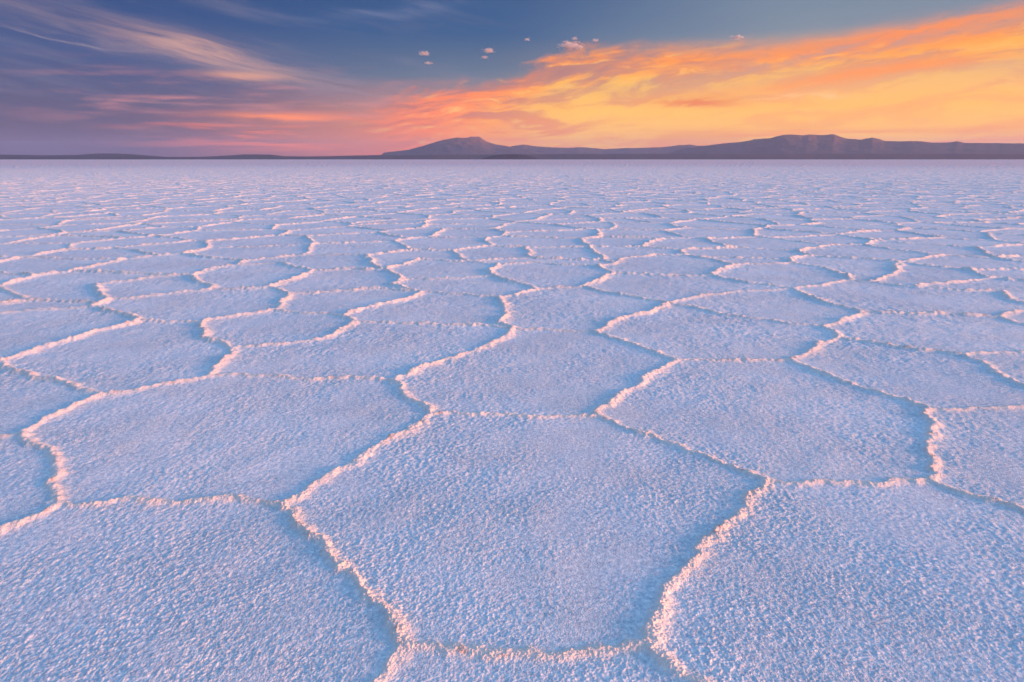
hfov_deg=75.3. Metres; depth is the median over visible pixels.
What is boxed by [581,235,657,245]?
salt plate
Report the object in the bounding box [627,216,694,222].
salt plate
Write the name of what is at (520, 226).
salt plate
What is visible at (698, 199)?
salt plate
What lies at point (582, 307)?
salt plate
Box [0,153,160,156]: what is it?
hill
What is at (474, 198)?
salt plate
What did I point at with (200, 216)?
salt plate
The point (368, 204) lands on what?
salt plate
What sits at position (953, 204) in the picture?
salt plate
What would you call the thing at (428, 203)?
salt plate
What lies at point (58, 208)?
salt plate
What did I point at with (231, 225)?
salt plate
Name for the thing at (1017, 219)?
salt plate
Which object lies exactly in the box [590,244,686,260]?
salt plate
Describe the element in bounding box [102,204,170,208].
salt plate
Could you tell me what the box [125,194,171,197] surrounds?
salt plate
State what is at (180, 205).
salt plate
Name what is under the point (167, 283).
salt plate
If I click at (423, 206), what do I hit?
salt plate
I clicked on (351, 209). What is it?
salt plate
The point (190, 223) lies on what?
salt plate
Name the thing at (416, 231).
salt plate
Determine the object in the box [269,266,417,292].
salt plate
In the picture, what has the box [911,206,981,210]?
salt plate
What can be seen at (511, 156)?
hill
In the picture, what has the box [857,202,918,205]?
salt plate
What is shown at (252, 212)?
salt plate
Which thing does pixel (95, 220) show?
salt plate
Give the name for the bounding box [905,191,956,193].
salt plate
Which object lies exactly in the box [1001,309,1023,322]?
salt plate
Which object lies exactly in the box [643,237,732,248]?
salt plate
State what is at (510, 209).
salt plate
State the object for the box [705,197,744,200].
salt plate
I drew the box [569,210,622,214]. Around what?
salt plate
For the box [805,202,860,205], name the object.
salt plate
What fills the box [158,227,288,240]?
salt plate
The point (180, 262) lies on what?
salt plate
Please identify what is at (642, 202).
salt plate
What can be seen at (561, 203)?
salt plate
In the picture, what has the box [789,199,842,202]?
salt plate
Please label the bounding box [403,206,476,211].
salt plate
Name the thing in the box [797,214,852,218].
salt plate
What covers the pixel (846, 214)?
salt plate
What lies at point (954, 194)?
salt plate
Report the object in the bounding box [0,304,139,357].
salt plate
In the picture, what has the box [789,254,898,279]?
salt plate
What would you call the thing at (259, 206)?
salt plate
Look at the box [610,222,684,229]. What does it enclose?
salt plate
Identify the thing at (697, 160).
salt flat
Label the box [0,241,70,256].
salt plate
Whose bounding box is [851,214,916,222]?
salt plate
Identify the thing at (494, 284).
salt plate
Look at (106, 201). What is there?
salt plate
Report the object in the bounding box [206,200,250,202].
salt plate
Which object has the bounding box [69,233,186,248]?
salt plate
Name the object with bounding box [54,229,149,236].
salt plate
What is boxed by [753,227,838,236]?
salt plate
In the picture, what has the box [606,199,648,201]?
salt plate
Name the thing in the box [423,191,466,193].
salt plate
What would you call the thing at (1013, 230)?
salt plate
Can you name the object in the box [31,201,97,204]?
salt plate
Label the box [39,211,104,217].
salt plate
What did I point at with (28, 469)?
salt plate
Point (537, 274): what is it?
salt plate
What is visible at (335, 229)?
salt plate
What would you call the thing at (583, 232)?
salt plate
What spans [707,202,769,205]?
salt plate
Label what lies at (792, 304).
salt plate
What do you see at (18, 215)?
salt plate
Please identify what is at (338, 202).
salt plate
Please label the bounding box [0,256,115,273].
salt plate
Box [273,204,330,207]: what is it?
salt plate
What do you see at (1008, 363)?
salt plate
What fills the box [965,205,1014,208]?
salt plate
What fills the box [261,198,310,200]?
salt plate
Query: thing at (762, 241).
salt plate
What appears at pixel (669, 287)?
salt plate
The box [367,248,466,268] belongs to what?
salt plate
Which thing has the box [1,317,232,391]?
salt plate
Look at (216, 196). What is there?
salt plate
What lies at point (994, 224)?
salt plate
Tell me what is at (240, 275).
salt plate
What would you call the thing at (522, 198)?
salt plate
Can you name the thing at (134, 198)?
salt plate
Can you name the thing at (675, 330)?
salt plate
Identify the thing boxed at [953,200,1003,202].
salt plate
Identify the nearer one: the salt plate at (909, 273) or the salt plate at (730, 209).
the salt plate at (909, 273)
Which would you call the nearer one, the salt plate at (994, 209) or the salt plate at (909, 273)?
the salt plate at (909, 273)
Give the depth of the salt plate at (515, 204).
19.83 m
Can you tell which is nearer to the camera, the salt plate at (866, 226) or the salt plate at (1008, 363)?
the salt plate at (1008, 363)
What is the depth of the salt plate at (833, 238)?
11.28 m
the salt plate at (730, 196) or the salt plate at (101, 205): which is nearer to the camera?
the salt plate at (101, 205)
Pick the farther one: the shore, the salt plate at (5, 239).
the shore
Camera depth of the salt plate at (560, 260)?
8.82 m
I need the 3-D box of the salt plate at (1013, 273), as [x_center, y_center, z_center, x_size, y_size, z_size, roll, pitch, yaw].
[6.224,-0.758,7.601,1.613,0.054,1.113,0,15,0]
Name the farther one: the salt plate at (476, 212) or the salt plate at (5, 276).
the salt plate at (476, 212)
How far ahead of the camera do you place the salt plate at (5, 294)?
6.54 m
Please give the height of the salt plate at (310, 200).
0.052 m
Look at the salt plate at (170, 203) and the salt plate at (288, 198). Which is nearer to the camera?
the salt plate at (170, 203)
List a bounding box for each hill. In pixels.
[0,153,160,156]
[207,154,377,156]
[483,154,536,158]
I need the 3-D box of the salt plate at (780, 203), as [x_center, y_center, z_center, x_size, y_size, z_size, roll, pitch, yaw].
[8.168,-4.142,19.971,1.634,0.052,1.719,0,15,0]
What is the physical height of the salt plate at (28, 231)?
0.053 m
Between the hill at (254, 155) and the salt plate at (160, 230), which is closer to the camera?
the salt plate at (160, 230)
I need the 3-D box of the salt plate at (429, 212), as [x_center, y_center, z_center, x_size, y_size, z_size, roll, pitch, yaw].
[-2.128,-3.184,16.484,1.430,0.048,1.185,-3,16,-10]
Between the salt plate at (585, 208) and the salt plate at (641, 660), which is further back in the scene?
the salt plate at (585, 208)
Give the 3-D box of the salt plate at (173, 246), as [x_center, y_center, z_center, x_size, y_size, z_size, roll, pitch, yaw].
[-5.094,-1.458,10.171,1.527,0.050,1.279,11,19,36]
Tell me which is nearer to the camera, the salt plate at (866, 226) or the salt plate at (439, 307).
the salt plate at (439, 307)
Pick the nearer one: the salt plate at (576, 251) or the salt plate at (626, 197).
the salt plate at (576, 251)
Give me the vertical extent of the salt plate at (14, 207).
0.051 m
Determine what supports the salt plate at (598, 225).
on the salt flat
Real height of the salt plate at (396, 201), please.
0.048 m
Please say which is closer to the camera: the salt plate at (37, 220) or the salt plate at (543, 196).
the salt plate at (37, 220)
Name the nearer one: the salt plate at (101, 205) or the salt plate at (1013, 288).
the salt plate at (1013, 288)
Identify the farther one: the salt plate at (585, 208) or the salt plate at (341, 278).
the salt plate at (585, 208)
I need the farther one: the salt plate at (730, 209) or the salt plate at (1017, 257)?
the salt plate at (730, 209)
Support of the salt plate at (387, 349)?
on the salt flat
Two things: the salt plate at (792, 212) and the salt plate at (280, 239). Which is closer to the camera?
the salt plate at (280, 239)
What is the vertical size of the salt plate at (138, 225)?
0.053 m
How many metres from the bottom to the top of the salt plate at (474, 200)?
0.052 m
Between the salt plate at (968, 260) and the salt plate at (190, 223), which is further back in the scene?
the salt plate at (190, 223)
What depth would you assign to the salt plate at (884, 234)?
11.90 m
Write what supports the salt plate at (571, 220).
on the salt flat
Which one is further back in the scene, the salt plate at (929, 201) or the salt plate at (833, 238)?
the salt plate at (929, 201)
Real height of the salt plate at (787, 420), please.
0.031 m
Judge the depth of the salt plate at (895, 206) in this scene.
19.17 m
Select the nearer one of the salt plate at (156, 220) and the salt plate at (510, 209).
the salt plate at (156, 220)
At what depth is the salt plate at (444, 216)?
15.67 m
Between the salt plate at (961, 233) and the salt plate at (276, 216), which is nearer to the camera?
the salt plate at (961, 233)
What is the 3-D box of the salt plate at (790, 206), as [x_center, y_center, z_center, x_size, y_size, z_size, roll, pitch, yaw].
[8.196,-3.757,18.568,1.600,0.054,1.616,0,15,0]
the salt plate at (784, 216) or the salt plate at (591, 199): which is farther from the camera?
the salt plate at (591, 199)
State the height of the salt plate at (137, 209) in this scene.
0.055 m
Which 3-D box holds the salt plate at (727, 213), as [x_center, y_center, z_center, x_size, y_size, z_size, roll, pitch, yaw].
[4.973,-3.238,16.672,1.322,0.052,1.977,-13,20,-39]
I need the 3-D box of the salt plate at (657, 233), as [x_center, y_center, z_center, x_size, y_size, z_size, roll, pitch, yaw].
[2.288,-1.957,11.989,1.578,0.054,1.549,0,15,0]
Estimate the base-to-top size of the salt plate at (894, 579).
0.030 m
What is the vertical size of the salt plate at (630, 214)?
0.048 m
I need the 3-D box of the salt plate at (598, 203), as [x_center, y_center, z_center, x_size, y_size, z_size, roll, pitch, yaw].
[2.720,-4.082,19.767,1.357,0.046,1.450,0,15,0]
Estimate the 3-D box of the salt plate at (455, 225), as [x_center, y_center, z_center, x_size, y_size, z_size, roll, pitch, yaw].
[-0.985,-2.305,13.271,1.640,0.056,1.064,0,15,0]
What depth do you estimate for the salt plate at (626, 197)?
22.87 m
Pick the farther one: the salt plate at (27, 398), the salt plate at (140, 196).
the salt plate at (140, 196)
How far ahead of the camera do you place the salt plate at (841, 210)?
17.50 m
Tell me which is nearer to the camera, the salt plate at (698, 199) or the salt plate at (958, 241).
the salt plate at (958, 241)
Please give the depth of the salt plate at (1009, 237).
11.51 m
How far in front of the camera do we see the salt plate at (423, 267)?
8.20 m
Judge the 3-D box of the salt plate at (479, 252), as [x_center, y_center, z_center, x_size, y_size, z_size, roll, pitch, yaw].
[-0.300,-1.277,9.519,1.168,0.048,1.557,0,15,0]
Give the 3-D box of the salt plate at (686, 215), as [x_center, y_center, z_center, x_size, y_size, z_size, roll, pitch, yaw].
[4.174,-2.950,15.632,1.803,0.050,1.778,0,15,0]
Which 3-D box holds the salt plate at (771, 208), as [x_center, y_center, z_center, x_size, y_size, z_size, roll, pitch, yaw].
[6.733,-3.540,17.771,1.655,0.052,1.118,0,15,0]
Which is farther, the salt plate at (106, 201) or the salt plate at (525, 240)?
the salt plate at (106, 201)
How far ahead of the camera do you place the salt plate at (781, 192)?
27.01 m
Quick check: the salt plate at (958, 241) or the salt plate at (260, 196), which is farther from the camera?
the salt plate at (260, 196)
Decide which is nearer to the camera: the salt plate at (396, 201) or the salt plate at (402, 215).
the salt plate at (402, 215)
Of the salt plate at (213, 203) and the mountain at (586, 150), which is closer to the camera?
the salt plate at (213, 203)
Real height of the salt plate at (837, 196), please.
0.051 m
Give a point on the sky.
(163, 78)
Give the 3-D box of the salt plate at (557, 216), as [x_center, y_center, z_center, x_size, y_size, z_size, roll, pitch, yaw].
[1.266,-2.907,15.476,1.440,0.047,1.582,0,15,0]
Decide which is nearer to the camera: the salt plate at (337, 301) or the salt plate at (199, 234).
the salt plate at (337, 301)
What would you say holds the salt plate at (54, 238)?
on the salt flat
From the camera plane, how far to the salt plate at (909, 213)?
16.51 m
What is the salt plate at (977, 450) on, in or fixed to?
on the salt flat
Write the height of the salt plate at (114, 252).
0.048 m
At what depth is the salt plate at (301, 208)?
17.88 m
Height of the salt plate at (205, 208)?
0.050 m
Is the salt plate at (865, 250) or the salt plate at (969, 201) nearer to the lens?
the salt plate at (865, 250)
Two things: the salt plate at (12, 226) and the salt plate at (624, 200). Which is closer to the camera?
the salt plate at (12, 226)
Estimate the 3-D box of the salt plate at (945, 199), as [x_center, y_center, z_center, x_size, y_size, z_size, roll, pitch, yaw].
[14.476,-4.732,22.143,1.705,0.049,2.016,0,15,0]
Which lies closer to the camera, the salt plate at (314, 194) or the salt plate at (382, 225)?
the salt plate at (382, 225)
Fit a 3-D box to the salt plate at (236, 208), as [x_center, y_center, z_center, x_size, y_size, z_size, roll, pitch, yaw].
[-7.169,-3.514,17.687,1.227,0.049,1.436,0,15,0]
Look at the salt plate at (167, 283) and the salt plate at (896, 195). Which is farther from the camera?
the salt plate at (896, 195)
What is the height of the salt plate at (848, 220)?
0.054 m
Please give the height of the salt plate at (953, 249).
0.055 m
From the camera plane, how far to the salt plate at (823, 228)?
12.94 m
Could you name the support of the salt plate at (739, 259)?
on the salt flat
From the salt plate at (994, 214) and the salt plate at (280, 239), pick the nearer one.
the salt plate at (280, 239)
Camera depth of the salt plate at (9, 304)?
6.17 m
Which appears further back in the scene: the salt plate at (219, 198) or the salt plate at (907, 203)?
the salt plate at (219, 198)
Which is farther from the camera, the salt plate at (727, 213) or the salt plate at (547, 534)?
the salt plate at (727, 213)
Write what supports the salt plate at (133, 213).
on the salt flat
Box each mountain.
[382,136,543,154]
[511,145,698,153]
[668,134,1023,153]
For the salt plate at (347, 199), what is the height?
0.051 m
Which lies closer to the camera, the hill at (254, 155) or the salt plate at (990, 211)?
the salt plate at (990, 211)
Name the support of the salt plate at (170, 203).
on the salt flat
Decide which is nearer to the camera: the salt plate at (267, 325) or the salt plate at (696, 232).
the salt plate at (267, 325)
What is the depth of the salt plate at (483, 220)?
14.41 m
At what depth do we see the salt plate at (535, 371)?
4.16 m
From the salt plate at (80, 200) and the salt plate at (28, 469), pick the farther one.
the salt plate at (80, 200)
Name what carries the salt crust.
on the salt flat
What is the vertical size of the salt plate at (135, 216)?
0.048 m
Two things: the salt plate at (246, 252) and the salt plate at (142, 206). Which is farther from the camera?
the salt plate at (142, 206)
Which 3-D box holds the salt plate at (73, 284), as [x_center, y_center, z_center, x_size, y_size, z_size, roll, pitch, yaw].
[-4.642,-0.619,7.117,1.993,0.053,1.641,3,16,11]
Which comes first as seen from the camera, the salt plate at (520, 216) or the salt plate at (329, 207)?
the salt plate at (520, 216)
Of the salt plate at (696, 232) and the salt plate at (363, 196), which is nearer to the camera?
the salt plate at (696, 232)
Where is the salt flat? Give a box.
[0,159,1023,161]
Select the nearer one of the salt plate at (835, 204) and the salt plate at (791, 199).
the salt plate at (835, 204)
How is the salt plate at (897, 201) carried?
on the salt flat
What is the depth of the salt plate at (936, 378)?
4.19 m
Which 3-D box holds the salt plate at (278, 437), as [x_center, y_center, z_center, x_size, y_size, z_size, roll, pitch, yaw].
[-1.428,0.413,3.374,2.000,0.032,1.647,0,15,0]
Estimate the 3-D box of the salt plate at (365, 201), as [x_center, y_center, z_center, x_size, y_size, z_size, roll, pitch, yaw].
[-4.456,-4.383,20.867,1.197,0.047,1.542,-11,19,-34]
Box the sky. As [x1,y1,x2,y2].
[0,0,1023,156]
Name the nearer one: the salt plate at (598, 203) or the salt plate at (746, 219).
the salt plate at (746, 219)
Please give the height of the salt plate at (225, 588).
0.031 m
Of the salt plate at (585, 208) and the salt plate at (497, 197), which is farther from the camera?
the salt plate at (497, 197)
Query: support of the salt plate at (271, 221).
on the salt flat
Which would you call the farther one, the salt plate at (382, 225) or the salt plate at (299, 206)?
the salt plate at (299, 206)
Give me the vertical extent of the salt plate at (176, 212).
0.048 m
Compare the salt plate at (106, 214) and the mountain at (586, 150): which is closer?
the salt plate at (106, 214)
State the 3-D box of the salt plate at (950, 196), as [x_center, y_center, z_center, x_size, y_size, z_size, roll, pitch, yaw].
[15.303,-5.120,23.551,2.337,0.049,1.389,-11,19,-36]
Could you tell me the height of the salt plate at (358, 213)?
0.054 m
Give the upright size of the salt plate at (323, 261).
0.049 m
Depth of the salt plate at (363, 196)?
23.99 m
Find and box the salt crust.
[0,161,1023,259]
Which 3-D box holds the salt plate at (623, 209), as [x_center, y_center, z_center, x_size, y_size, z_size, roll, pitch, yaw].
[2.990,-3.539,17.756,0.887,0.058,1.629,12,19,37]
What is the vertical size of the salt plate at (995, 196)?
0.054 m
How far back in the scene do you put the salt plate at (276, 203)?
20.22 m
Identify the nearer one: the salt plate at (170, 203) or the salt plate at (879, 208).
the salt plate at (879, 208)
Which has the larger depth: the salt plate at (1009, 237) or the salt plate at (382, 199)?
the salt plate at (382, 199)
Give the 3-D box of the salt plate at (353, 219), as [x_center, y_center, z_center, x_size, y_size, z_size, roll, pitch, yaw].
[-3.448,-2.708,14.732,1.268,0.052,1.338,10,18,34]
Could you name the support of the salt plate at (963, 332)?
on the salt flat
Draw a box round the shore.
[0,154,1023,158]
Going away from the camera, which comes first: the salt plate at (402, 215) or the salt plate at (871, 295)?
the salt plate at (871, 295)
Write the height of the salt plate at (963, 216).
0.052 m
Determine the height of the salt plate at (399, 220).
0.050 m
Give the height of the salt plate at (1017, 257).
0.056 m
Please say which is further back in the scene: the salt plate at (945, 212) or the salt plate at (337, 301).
the salt plate at (945, 212)
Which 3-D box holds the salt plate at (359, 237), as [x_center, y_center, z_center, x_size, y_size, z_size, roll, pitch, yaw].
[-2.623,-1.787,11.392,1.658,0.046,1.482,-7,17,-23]
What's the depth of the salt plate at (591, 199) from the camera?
22.32 m
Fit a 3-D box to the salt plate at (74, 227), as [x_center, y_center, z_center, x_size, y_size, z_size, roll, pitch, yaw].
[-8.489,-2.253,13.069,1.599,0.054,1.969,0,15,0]
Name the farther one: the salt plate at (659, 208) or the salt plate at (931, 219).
the salt plate at (659, 208)
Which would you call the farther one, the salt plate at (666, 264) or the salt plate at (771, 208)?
the salt plate at (771, 208)
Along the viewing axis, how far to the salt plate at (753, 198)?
22.83 m
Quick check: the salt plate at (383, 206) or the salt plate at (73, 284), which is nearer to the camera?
the salt plate at (73, 284)
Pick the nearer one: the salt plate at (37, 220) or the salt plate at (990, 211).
the salt plate at (37, 220)
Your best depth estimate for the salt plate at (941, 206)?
19.00 m
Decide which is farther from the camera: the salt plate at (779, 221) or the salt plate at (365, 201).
the salt plate at (365, 201)
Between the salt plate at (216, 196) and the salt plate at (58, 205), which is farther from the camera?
the salt plate at (216, 196)
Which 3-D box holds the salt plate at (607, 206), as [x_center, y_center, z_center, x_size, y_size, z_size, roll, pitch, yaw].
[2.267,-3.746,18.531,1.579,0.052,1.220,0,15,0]
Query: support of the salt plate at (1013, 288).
on the salt flat
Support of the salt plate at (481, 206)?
on the salt flat
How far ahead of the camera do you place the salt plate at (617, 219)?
14.64 m
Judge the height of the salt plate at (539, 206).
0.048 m
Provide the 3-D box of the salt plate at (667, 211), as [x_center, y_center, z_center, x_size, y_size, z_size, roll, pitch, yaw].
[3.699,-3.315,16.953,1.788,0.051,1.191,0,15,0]
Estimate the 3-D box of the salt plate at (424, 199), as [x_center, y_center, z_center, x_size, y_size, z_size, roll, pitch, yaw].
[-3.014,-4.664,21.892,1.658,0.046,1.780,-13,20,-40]
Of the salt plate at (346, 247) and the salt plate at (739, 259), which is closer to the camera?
the salt plate at (739, 259)
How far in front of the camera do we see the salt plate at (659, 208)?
17.82 m
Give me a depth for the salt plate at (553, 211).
17.17 m
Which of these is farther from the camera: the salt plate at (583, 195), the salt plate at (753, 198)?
the salt plate at (583, 195)
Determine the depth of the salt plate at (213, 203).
20.18 m
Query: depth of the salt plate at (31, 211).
17.14 m
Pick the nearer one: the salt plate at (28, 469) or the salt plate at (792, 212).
the salt plate at (28, 469)
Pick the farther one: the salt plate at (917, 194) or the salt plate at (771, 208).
the salt plate at (917, 194)
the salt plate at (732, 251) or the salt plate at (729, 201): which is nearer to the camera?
the salt plate at (732, 251)
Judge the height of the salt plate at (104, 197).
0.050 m
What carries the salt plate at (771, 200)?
on the salt flat
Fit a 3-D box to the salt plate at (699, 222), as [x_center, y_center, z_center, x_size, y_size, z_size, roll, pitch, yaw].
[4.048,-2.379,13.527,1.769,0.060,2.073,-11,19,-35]
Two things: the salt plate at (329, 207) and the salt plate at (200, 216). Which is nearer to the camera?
the salt plate at (200, 216)
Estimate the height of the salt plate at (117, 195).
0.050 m
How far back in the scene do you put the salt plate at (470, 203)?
20.13 m
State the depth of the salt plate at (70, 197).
23.44 m
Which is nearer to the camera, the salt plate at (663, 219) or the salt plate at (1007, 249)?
the salt plate at (1007, 249)
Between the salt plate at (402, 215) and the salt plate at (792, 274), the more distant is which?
the salt plate at (402, 215)
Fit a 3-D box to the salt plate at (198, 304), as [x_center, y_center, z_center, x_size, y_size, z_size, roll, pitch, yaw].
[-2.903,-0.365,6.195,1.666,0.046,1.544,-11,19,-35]
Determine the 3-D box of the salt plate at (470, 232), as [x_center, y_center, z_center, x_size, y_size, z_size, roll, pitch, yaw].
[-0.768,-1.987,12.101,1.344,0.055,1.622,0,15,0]
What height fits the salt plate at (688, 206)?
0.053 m
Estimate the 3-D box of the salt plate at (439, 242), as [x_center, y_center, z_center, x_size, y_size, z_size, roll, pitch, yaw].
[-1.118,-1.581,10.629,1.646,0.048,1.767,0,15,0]
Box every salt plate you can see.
[0,205,38,209]
[0,209,52,213]
[0,217,72,224]
[0,223,58,229]
[0,227,62,235]
[0,233,50,242]
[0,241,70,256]
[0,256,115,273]
[0,269,180,301]
[0,270,33,282]
[0,286,35,299]
[0,297,95,311]
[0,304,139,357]
[0,357,101,433]
[0,429,59,524]
[0,494,400,681]
[1,212,59,218]
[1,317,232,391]
[11,234,121,242]
[20,204,91,206]
[22,372,430,503]
[24,206,98,209]
[24,246,157,258]
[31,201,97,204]
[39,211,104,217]
[40,222,136,231]
[54,211,118,218]
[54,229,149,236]
[56,196,97,198]
[58,199,109,202]
[59,218,148,224]
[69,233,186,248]
[73,252,243,273]
[74,215,154,218]
[84,204,130,207]
[85,207,167,211]
[88,196,132,198]
[88,200,151,203]
[90,194,141,196]
[92,222,162,230]
[92,285,288,320]
[96,272,213,297]
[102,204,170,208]
[108,197,162,200]
[111,210,163,215]
[117,239,208,253]
[123,226,198,233]
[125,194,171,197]
[128,218,240,222]
[141,202,192,204]
[141,218,238,226]
[142,210,219,215]
[149,213,242,219]
[157,203,209,207]
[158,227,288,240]
[165,205,228,210]
[183,243,310,259]
[191,261,310,287]
[193,202,243,205]
[194,195,238,197]
[196,197,249,200]
[198,221,274,229]
[201,308,354,345]
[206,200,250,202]
[206,233,315,246]
[210,320,512,378]
[213,207,270,210]
[214,209,282,215]
[228,205,277,207]
[231,195,272,197]
[235,218,320,223]
[238,253,380,268]
[239,213,320,218]
[240,201,309,205]
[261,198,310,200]
[261,207,314,210]
[264,197,309,198]
[268,209,323,214]
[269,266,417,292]
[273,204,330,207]
[273,220,352,229]
[277,286,420,313]
[280,199,331,202]
[282,410,766,654]
[284,226,386,234]
[287,193,336,194]
[288,214,356,219]
[306,239,409,253]
[307,231,405,241]
[310,200,356,204]
[313,205,359,209]
[318,208,378,211]
[321,210,396,215]
[325,197,368,200]
[325,216,394,222]
[338,202,408,205]
[344,195,383,197]
[344,290,512,326]
[349,221,425,229]
[351,200,382,203]
[352,218,430,224]
[358,204,412,208]
[362,212,429,218]
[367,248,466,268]
[368,197,412,200]
[374,207,414,211]
[377,200,418,203]
[377,639,701,681]
[380,227,441,236]
[387,257,496,277]
[392,273,535,295]
[393,326,676,415]
[395,236,491,248]
[397,210,452,214]
[398,197,447,200]
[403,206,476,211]
[404,205,454,208]
[405,202,461,204]
[422,223,503,227]
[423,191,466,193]
[424,217,514,223]
[428,213,493,218]
[430,228,506,236]
[444,201,500,205]
[448,198,496,199]
[449,199,498,202]
[452,209,513,214]
[453,244,531,260]
[456,204,511,207]
[474,255,615,264]
[477,206,537,212]
[480,196,521,198]
[485,234,591,246]
[490,261,612,287]
[492,212,549,220]
[494,221,583,230]
[498,197,535,199]
[499,202,550,205]
[499,284,667,330]
[502,227,599,237]
[510,205,564,208]
[515,217,600,223]
[522,196,562,197]
[522,208,571,213]
[526,244,603,258]
[538,213,594,219]
[550,201,592,205]
[554,206,615,210]
[554,221,615,228]
[561,194,604,195]
[565,205,619,208]
[566,198,610,199]
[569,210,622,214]
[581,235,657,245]
[584,271,788,301]
[585,202,622,205]
[590,212,661,217]
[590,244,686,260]
[596,301,838,359]
[596,357,937,482]
[597,228,686,237]
[598,253,732,274]
[599,217,650,222]
[606,196,650,199]
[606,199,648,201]
[609,207,650,210]
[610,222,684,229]
[615,204,668,207]
[619,201,672,204]
[623,209,690,212]
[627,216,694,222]
[628,207,681,210]
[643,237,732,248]
[645,477,1023,681]
[646,212,726,218]
[657,197,708,200]
[663,204,723,208]
[663,226,755,237]
[670,218,766,228]
[670,287,860,324]
[682,245,809,258]
[687,209,750,215]
[690,207,750,211]
[700,215,778,224]
[701,200,759,202]
[701,255,791,263]
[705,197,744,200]
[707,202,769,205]
[708,235,826,249]
[712,261,850,286]
[716,195,769,197]
[731,197,774,199]
[732,213,813,219]
[733,207,791,210]
[738,210,801,214]
[743,199,789,201]
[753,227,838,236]
[756,201,808,204]
[760,191,805,192]
[765,218,818,224]
[767,224,873,232]
[771,204,832,208]
[772,234,873,244]
[780,198,823,200]
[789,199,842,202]
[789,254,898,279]
[792,208,872,212]
[793,335,1023,408]
[794,278,1023,315]
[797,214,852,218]
[798,243,936,260]
[799,211,881,216]
[802,222,906,230]
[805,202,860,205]
[812,218,898,224]
[820,195,862,197]
[824,310,1023,352]
[831,205,877,207]
[833,206,913,210]
[839,229,943,238]
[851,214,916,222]
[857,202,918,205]
[861,204,921,207]
[866,199,912,202]
[866,239,994,256]
[867,210,945,216]
[871,236,1023,246]
[872,194,919,197]
[875,261,990,285]
[895,221,1005,230]
[898,193,945,195]
[898,227,993,239]
[898,253,1023,268]
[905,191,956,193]
[905,216,988,221]
[911,200,955,202]
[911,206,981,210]
[911,210,977,213]
[915,203,973,205]
[916,275,1023,300]
[917,197,982,200]
[917,204,964,207]
[918,195,974,198]
[921,193,973,195]
[925,404,1023,507]
[935,214,1015,218]
[935,221,1023,227]
[944,213,1023,216]
[945,210,1016,213]
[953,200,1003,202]
[956,202,1016,205]
[960,207,1022,211]
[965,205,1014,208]
[965,350,1023,382]
[969,195,1023,196]
[972,267,1023,279]
[974,216,1023,223]
[977,243,1023,256]
[982,227,1023,233]
[988,232,1023,242]
[996,254,1023,259]
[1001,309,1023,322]
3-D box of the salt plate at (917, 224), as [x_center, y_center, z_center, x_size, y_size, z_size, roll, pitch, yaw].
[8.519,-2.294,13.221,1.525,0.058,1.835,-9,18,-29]
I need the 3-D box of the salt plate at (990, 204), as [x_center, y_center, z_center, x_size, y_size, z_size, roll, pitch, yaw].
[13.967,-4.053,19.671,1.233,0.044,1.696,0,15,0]
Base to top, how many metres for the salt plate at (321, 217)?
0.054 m
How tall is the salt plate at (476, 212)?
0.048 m
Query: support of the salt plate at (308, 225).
on the salt flat
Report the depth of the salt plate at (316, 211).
16.83 m
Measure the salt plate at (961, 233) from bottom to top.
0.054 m
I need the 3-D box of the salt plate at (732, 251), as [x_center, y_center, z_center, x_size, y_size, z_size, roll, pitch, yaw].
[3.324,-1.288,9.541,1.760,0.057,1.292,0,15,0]
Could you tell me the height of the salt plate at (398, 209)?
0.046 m
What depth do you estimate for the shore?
13934.73 m
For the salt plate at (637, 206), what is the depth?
18.99 m
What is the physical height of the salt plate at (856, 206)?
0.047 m
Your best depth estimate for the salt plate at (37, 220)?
14.63 m

